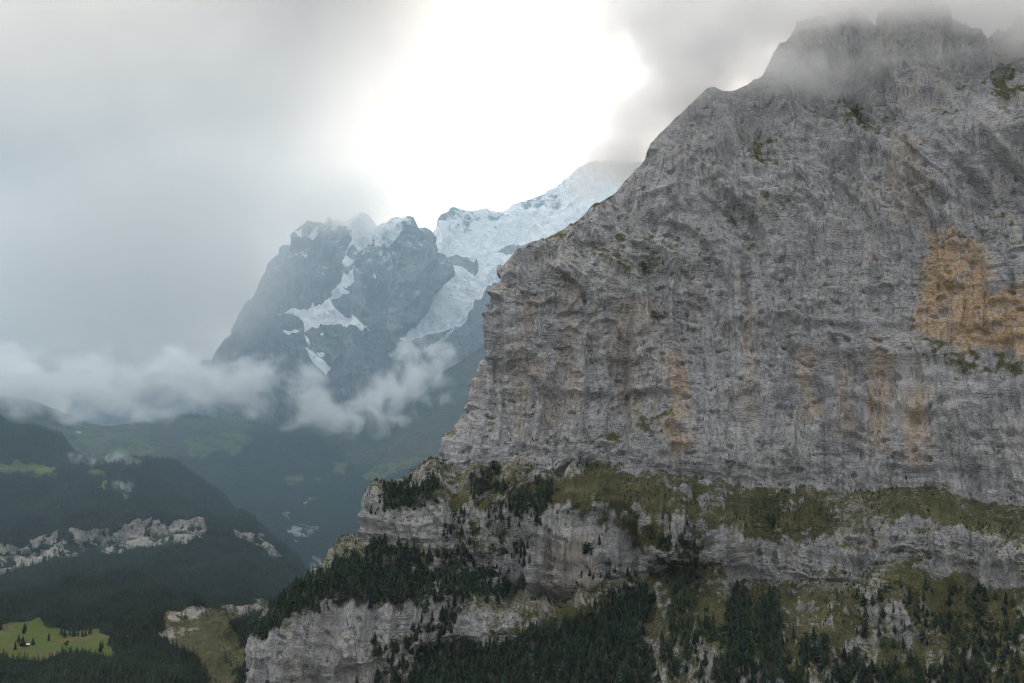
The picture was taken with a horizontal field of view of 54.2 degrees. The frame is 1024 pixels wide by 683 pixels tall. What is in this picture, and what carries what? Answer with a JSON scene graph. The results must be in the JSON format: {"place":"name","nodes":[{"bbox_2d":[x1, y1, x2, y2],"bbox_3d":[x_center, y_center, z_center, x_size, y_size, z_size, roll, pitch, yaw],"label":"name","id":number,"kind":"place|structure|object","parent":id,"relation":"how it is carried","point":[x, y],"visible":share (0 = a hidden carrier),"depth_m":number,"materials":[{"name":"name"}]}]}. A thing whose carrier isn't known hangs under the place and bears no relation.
{"place":"outdoors","nodes":[
{"label":"outdoors","id":0,"kind":"place"},
{"bbox_2d":[0,418,304,682],"bbox_3d":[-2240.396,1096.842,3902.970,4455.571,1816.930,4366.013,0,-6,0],"label":"forested slope","id":1,"kind":"structure","parent":0,"point":[211,635],"depth_m":4101.32,"materials":[{"name":"green plant"}]},
{"bbox_2d":[19,636,25,645],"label":"conifer tree","id":2,"kind":"object","parent":1,"relation":"on","point":[22,641],"visible":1,"depth_m":3086.18,"materials":[{"name":"green plant"}]},
{"bbox_2d":[97,640,101,651],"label":"conifer tree","id":3,"kind":"object","parent":1,"relation":"on","point":[100,648],"visible":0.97,"depth_m":3060.23,"materials":[{"name":"green plant"}]},
{"bbox_2d":[0,414,307,682],"bbox_3d":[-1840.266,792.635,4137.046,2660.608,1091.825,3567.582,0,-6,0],"label":"valley forest","id":4,"kind":"object","parent":1,"relation":"on","point":[124,619],"visible":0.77,"depth_m":4060.22,"materials":[{"name":"green plant"}]},
{"bbox_2d":[64,244,293,425],"bbox_3d":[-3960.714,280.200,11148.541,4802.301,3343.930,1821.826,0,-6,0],"label":"low cloud","id":5,"kind":"structure","parent":0,"point":[186,389],"depth_m":10944.48,"materials":[{"name":"water vapor"},{"name":"mist"}]},
{"bbox_2d":[0,345,484,568],"bbox_3d":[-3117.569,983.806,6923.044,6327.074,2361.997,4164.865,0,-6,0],"label":"slope","id":6,"kind":"structure","parent":0,"point":[414,431],"depth_m":7156.30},
{"bbox_2d":[0,398,417,569],"bbox_3d":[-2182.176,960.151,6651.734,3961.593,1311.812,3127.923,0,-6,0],"label":"forest","id":7,"kind":"object","parent":6,"relation":"on","point":[293,431],"visible":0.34,"depth_m":6700.81,"materials":[{"name":"green plant"}]},
{"bbox_2d":[212,159,641,426],"bbox_3d":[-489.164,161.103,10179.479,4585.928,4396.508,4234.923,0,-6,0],"label":"snow mountain","id":8,"kind":"structure","parent":0,"point":[361,317],"depth_m":9064.94,"materials":[{"name":"grey stone"}]},
{"bbox_2d":[0,0,1023,411],"label":"sky","id":9,"kind":"structure","parent":0,"point":[156,156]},
{"bbox_2d":[245,0,1023,682],"bbox_3d":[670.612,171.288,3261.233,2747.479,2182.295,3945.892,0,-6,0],"label":"cliff","id":10,"kind":"structure","parent":0,"point":[795,254],"depth_m":2284.70,"materials":[{"name":"stone"}]},
{"bbox_2d":[374,670,380,682],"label":"conifer tree","id":11,"kind":"object","parent":10,"relation":"on","point":[375,679],"visible":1,"depth_m":1984.60,"materials":[{"name":"green plant"}]},
{"bbox_2d":[389,673,395,682],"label":"conifer tree","id":12,"kind":"object","parent":10,"relation":"on","point":[392,679],"visible":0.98,"depth_m":1966.95,"materials":[{"name":"green plant"}]},
{"bbox_2d":[392,590,398,603],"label":"conifer tree","id":13,"kind":"object","parent":10,"relation":"on","point":[395,600],"visible":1,"depth_m":2032.47,"materials":[{"name":"green plant"}]},
{"bbox_2d":[394,666,397,678],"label":"conifer tree","id":14,"kind":"object","parent":10,"relation":"on","point":[395,673],"visible":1,"depth_m":1968.76,"materials":[{"name":"green plant"}]},
{"bbox_2d":[393,639,399,652],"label":"conifer tree","id":15,"kind":"object","parent":10,"relation":"on","point":[397,648],"visible":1,"depth_m":1999.64,"materials":[{"name":"green plant"}]},
{"bbox_2d":[398,591,402,602],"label":"conifer tree","id":16,"kind":"object","parent":10,"relation":"on","point":[400,599],"visible":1,"depth_m":2031.56,"materials":[{"name":"green plant"}]},
{"bbox_2d":[401,654,405,668],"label":"conifer tree","id":17,"kind":"object","parent":10,"relation":"on","point":[402,663],"visible":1,"depth_m":1980.32,"materials":[{"name":"green plant"}]},
{"bbox_2d":[432,589,438,602],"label":"conifer tree","id":18,"kind":"object","parent":10,"relation":"on","point":[435,598],"visible":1,"depth_m":2004.46,"materials":[{"name":"green plant"}]},
{"bbox_2d":[436,623,442,638],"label":"conifer tree","id":19,"kind":"object","parent":10,"relation":"on","point":[440,632],"visible":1,"depth_m":1991.53,"materials":[{"name":"green plant"}]},
{"bbox_2d":[438,607,443,620],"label":"conifer tree","id":20,"kind":"object","parent":10,"relation":"on","point":[441,617],"visible":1,"depth_m":2006.67,"materials":[{"name":"green plant"}]},
{"bbox_2d":[445,581,450,594],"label":"conifer tree","id":21,"kind":"object","parent":10,"relation":"on","point":[447,592],"visible":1,"depth_m":2032.21,"materials":[{"name":"green plant"}]},
{"bbox_2d":[452,593,456,606],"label":"conifer tree","id":22,"kind":"object","parent":10,"relation":"on","point":[454,602],"visible":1,"depth_m":2020.46,"materials":[{"name":"green plant"}]},
{"bbox_2d":[484,639,487,651],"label":"conifer tree","id":23,"kind":"object","parent":10,"relation":"on","point":[486,647],"visible":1,"depth_m":1982.41,"materials":[{"name":"green plant"}]},
{"bbox_2d":[530,624,537,638],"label":"conifer tree","id":24,"kind":"object","parent":10,"relation":"on","point":[536,634],"visible":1,"depth_m":1970.44,"materials":[{"name":"green plant"}]},
{"bbox_2d":[558,659,565,672],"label":"conifer tree","id":25,"kind":"object","parent":10,"relation":"on","point":[561,668],"visible":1,"depth_m":1909.14,"materials":[{"name":"green plant"}]},
{"bbox_2d":[595,653,598,666],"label":"conifer tree","id":26,"kind":"object","parent":10,"relation":"on","point":[596,660],"visible":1,"depth_m":1935.41,"materials":[{"name":"green plant"}]},
{"bbox_2d":[247,429,1023,682],"bbox_3d":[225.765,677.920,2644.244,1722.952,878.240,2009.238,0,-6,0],"label":"cliff forest","id":27,"kind":"object","parent":10,"relation":"on","point":[565,645],"visible":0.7,"depth_m":2009.83,"materials":[{"name":"green plant"}]},
{"bbox_2d":[641,609,646,621],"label":"conifer tree","id":28,"kind":"object","parent":10,"relation":"on","point":[643,618],"visible":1,"depth_m":2067.66,"materials":[{"name":"green plant"}]},
{"bbox_2d":[649,589,656,600],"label":"conifer tree","id":29,"kind":"object","parent":10,"relation":"on","point":[654,594],"visible":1,"depth_m":2094.36,"materials":[{"name":"green plant"}]},
{"bbox_2d":[659,640,664,650],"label":"conifer tree","id":30,"kind":"object","parent":10,"relation":"on","point":[662,645],"visible":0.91,"depth_m":1942.66,"materials":[{"name":"green plant"}]},
{"bbox_2d":[686,613,690,627],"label":"conifer tree","id":31,"kind":"object","parent":10,"relation":"on","point":[687,623],"visible":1,"depth_m":1986.21,"materials":[{"name":"green plant"}]},
{"bbox_2d":[692,629,695,644],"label":"conifer tree","id":32,"kind":"object","parent":10,"relation":"on","point":[694,639],"visible":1,"depth_m":1935.18,"materials":[{"name":"green plant"}]},
{"bbox_2d":[698,663,703,675],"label":"conifer tree","id":33,"kind":"object","parent":10,"relation":"on","point":[701,672],"visible":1,"depth_m":1871.39,"materials":[{"name":"green plant"}]},
{"bbox_2d":[702,651,707,665],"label":"conifer tree","id":34,"kind":"object","parent":10,"relation":"on","point":[705,659],"visible":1,"depth_m":1878.53,"materials":[{"name":"green plant"}]},
{"bbox_2d":[713,662,718,677],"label":"conifer tree","id":35,"kind":"object","parent":10,"relation":"on","point":[715,671],"visible":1,"depth_m":1856.25,"materials":[{"name":"green plant"}]},
{"bbox_2d":[717,650,723,663],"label":"conifer tree","id":36,"kind":"object","parent":10,"relation":"on","point":[720,658],"visible":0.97,"depth_m":1873.55,"materials":[{"name":"green plant"}]},
{"bbox_2d":[743,664,747,676],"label":"conifer tree","id":37,"kind":"object","parent":10,"relation":"on","point":[745,672],"visible":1,"depth_m":1860.97,"materials":[{"name":"green plant"}]},
{"bbox_2d":[751,670,756,682],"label":"conifer tree","id":38,"kind":"object","parent":10,"relation":"on","point":[754,676],"visible":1,"depth_m":1853.90,"materials":[{"name":"green plant"}]},
{"bbox_2d":[768,590,771,601],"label":"conifer tree","id":39,"kind":"object","parent":10,"relation":"on","point":[770,596],"visible":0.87,"depth_m":2032.84,"materials":[{"name":"green plant"}]},
{"bbox_2d":[792,625,795,637],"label":"conifer tree","id":40,"kind":"object","parent":10,"relation":"on","point":[793,634],"visible":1,"depth_m":1929.63,"materials":[{"name":"green plant"}]},
{"bbox_2d":[798,642,803,656],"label":"conifer tree","id":41,"kind":"object","parent":10,"relation":"on","point":[800,650],"visible":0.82,"depth_m":1877.80,"materials":[{"name":"green plant"}]},
{"bbox_2d":[803,650,808,662],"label":"conifer tree","id":42,"kind":"object","parent":10,"relation":"on","point":[805,657],"visible":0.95,"depth_m":1855.06,"materials":[{"name":"green plant"}]},
{"bbox_2d":[804,639,811,652],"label":"conifer tree","id":43,"kind":"object","parent":10,"relation":"on","point":[806,644],"visible":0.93,"depth_m":1888.39,"materials":[{"name":"green plant"}]},
{"bbox_2d":[811,626,816,640],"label":"conifer tree","id":44,"kind":"object","parent":10,"relation":"on","point":[813,631],"visible":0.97,"depth_m":1912.57,"materials":[{"name":"green plant"}]},
{"bbox_2d":[817,653,825,667],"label":"conifer tree","id":45,"kind":"object","parent":10,"relation":"on","point":[821,663],"visible":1,"depth_m":1829.88,"materials":[{"name":"green plant"}]},
{"bbox_2d":[825,646,829,661],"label":"conifer tree","id":46,"kind":"object","parent":10,"relation":"on","point":[826,654],"visible":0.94,"depth_m":1854.69,"materials":[{"name":"green plant"}]},
{"bbox_2d":[835,661,839,673],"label":"conifer tree","id":47,"kind":"object","parent":10,"relation":"on","point":[837,666],"visible":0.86,"depth_m":1839.47,"materials":[{"name":"green plant"}]},
{"bbox_2d":[842,668,849,682],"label":"conifer tree","id":48,"kind":"object","parent":10,"relation":"on","point":[845,678],"visible":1,"depth_m":1828.80,"materials":[{"name":"green plant"}]},
{"bbox_2d":[852,650,856,663],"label":"conifer tree","id":49,"kind":"object","parent":10,"relation":"on","point":[854,658],"visible":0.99,"depth_m":1849.54,"materials":[{"name":"green plant"}]},
{"bbox_2d":[858,671,862,682],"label":"conifer tree","id":50,"kind":"object","parent":10,"relation":"on","point":[860,679],"visible":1,"depth_m":1810.47,"materials":[{"name":"green plant"}]},
{"bbox_2d":[861,625,866,638],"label":"conifer tree","id":51,"kind":"object","parent":10,"relation":"on","point":[863,634],"visible":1,"depth_m":1881.29,"materials":[{"name":"green plant"}]},
{"bbox_2d":[864,619,868,632],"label":"conifer tree","id":52,"kind":"object","parent":10,"relation":"on","point":[866,627],"visible":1,"depth_m":1888.30,"materials":[{"name":"green plant"}]},
{"bbox_2d":[868,660,875,672],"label":"conifer tree","id":53,"kind":"object","parent":10,"relation":"on","point":[871,667],"visible":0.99,"depth_m":1829.14,"materials":[{"name":"green plant"}]},
{"bbox_2d":[877,622,881,636],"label":"conifer tree","id":54,"kind":"object","parent":10,"relation":"on","point":[879,633],"visible":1,"depth_m":1880.18,"materials":[{"name":"green plant"}]},
{"bbox_2d":[885,663,889,678],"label":"conifer tree","id":55,"kind":"object","parent":10,"relation":"on","point":[887,673],"visible":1,"depth_m":1813.03,"materials":[{"name":"green plant"}]},
{"bbox_2d":[901,636,905,647],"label":"conifer tree","id":56,"kind":"object","parent":10,"relation":"on","point":[903,644],"visible":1,"depth_m":1871.27,"materials":[{"name":"green plant"}]},
{"bbox_2d":[907,592,912,604],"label":"conifer tree","id":57,"kind":"object","parent":10,"relation":"on","point":[909,599],"visible":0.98,"depth_m":1911.20,"materials":[{"name":"green plant"}]},
{"bbox_2d":[909,649,913,661],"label":"conifer tree","id":58,"kind":"object","parent":10,"relation":"on","point":[911,659],"visible":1,"depth_m":1830.48,"materials":[{"name":"green plant"}]},
{"bbox_2d":[913,654,918,667],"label":"conifer tree","id":59,"kind":"object","parent":10,"relation":"on","point":[916,659],"visible":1,"depth_m":1813.11,"materials":[{"name":"green plant"}]},
{"bbox_2d":[913,661,918,674],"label":"conifer tree","id":60,"kind":"object","parent":10,"relation":"on","point":[915,669],"visible":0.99,"depth_m":1804.92,"materials":[{"name":"green plant"}]},
{"bbox_2d":[918,662,923,676],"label":"conifer tree","id":61,"kind":"object","parent":10,"relation":"on","point":[921,673],"visible":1,"depth_m":1798.13,"materials":[{"name":"green plant"}]},
{"bbox_2d":[923,577,928,589],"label":"conifer tree","id":62,"kind":"object","parent":10,"relation":"on","point":[925,587],"visible":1,"depth_m":1904.04,"materials":[{"name":"green plant"}]},
{"bbox_2d":[931,665,937,678],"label":"conifer tree","id":63,"kind":"object","parent":10,"relation":"on","point":[935,674],"visible":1,"depth_m":1792.43,"materials":[{"name":"green plant"}]},
{"bbox_2d":[932,613,937,626],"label":"conifer tree","id":64,"kind":"object","parent":10,"relation":"on","point":[934,622],"visible":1,"depth_m":1856.62,"materials":[{"name":"green plant"}]},
{"bbox_2d":[940,623,945,633],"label":"conifer tree","id":65,"kind":"object","parent":10,"relation":"on","point":[943,629],"visible":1,"depth_m":1829.85,"materials":[{"name":"green plant"}]},
{"bbox_2d":[941,654,945,669],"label":"conifer tree","id":66,"kind":"object","parent":10,"relation":"on","point":[944,658],"visible":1,"depth_m":1781.86,"materials":[{"name":"green plant"}]},
{"bbox_2d":[944,654,949,669],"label":"conifer tree","id":67,"kind":"object","parent":10,"relation":"on","point":[946,667],"visible":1,"depth_m":1774.80,"materials":[{"name":"green plant"}]},
{"bbox_2d":[949,636,955,648],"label":"conifer tree","id":68,"kind":"object","parent":10,"relation":"on","point":[952,643],"visible":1,"depth_m":1809.19,"materials":[{"name":"green plant"}]},
{"bbox_2d":[963,657,966,670],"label":"conifer tree","id":69,"kind":"object","parent":10,"relation":"on","point":[965,666],"visible":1,"depth_m":1780.67,"materials":[{"name":"green plant"}]},
{"bbox_2d":[974,650,978,663],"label":"conifer tree","id":70,"kind":"object","parent":10,"relation":"on","point":[976,657],"visible":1,"depth_m":1776.19,"materials":[{"name":"green plant"}]},
{"bbox_2d":[974,672,980,682],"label":"conifer tree","id":71,"kind":"object","parent":10,"relation":"on","point":[977,679],"visible":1,"depth_m":1744.19,"materials":[{"name":"green plant"}]},
{"bbox_2d":[976,629,983,645],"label":"conifer tree","id":72,"kind":"object","parent":10,"relation":"on","point":[981,638],"visible":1,"depth_m":1794.00,"materials":[{"name":"green plant"}]},
{"bbox_2d":[982,638,986,652],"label":"conifer tree","id":73,"kind":"object","parent":10,"relation":"on","point":[984,647],"visible":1,"depth_m":1782.06,"materials":[{"name":"green plant"}]},
{"bbox_2d":[982,661,987,674],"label":"conifer tree","id":74,"kind":"object","parent":10,"relation":"on","point":[985,670],"visible":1,"depth_m":1754.16,"materials":[{"name":"green plant"}]},
{"bbox_2d":[983,589,988,601],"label":"conifer tree","id":75,"kind":"object","parent":10,"relation":"on","point":[985,598],"visible":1,"depth_m":1921.58,"materials":[{"name":"green plant"}]},
{"bbox_2d":[990,644,996,658],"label":"conifer tree","id":76,"kind":"object","parent":10,"relation":"on","point":[993,651],"visible":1,"depth_m":1761.22,"materials":[{"name":"green plant"}]},
{"bbox_2d":[998,647,1004,663],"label":"conifer tree","id":77,"kind":"object","parent":10,"relation":"on","point":[1001,657],"visible":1,"depth_m":1746.46,"materials":[{"name":"green plant"}]},
{"bbox_2d":[1003,592,1007,604],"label":"conifer tree","id":78,"kind":"object","parent":10,"relation":"on","point":[1005,599],"visible":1,"depth_m":1917.00,"materials":[{"name":"green plant"}]},
{"bbox_2d":[1004,616,1010,627],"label":"conifer tree","id":79,"kind":"object","parent":10,"relation":"on","point":[1007,622],"visible":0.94,"depth_m":1846.26,"materials":[{"name":"green plant"}]},
{"bbox_2d":[1006,638,1010,653],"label":"conifer tree","id":80,"kind":"object","parent":10,"relation":"on","point":[1007,647],"visible":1,"depth_m":1764.38,"materials":[{"name":"green plant"}]},
{"bbox_2d":[1009,656,1016,671],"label":"conifer tree","id":81,"kind":"object","parent":10,"relation":"on","point":[1012,668],"visible":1,"depth_m":1723.97,"materials":[{"name":"green plant"}]},
{"bbox_2d":[1012,630,1017,643],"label":"conifer tree","id":82,"kind":"object","parent":10,"relation":"on","point":[1014,636],"visible":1,"depth_m":1778.82,"materials":[{"name":"green plant"}]},
{"bbox_2d":[1013,624,1018,637],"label":"conifer tree","id":83,"kind":"object","parent":10,"relation":"on","point":[1016,632],"visible":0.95,"depth_m":1793.71,"materials":[{"name":"green plant"}]},
{"bbox_2d":[1014,651,1021,663],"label":"conifer tree","id":84,"kind":"object","parent":10,"relation":"on","point":[1017,657],"visible":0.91,"depth_m":1740.63,"materials":[{"name":"green plant"}]},
{"bbox_2d":[1019,612,1023,626],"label":"conifer tree","id":85,"kind":"object","parent":10,"relation":"on","point":[1021,619],"visible":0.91,"depth_m":1835.77,"materials":[{"name":"green plant"}]}
]}

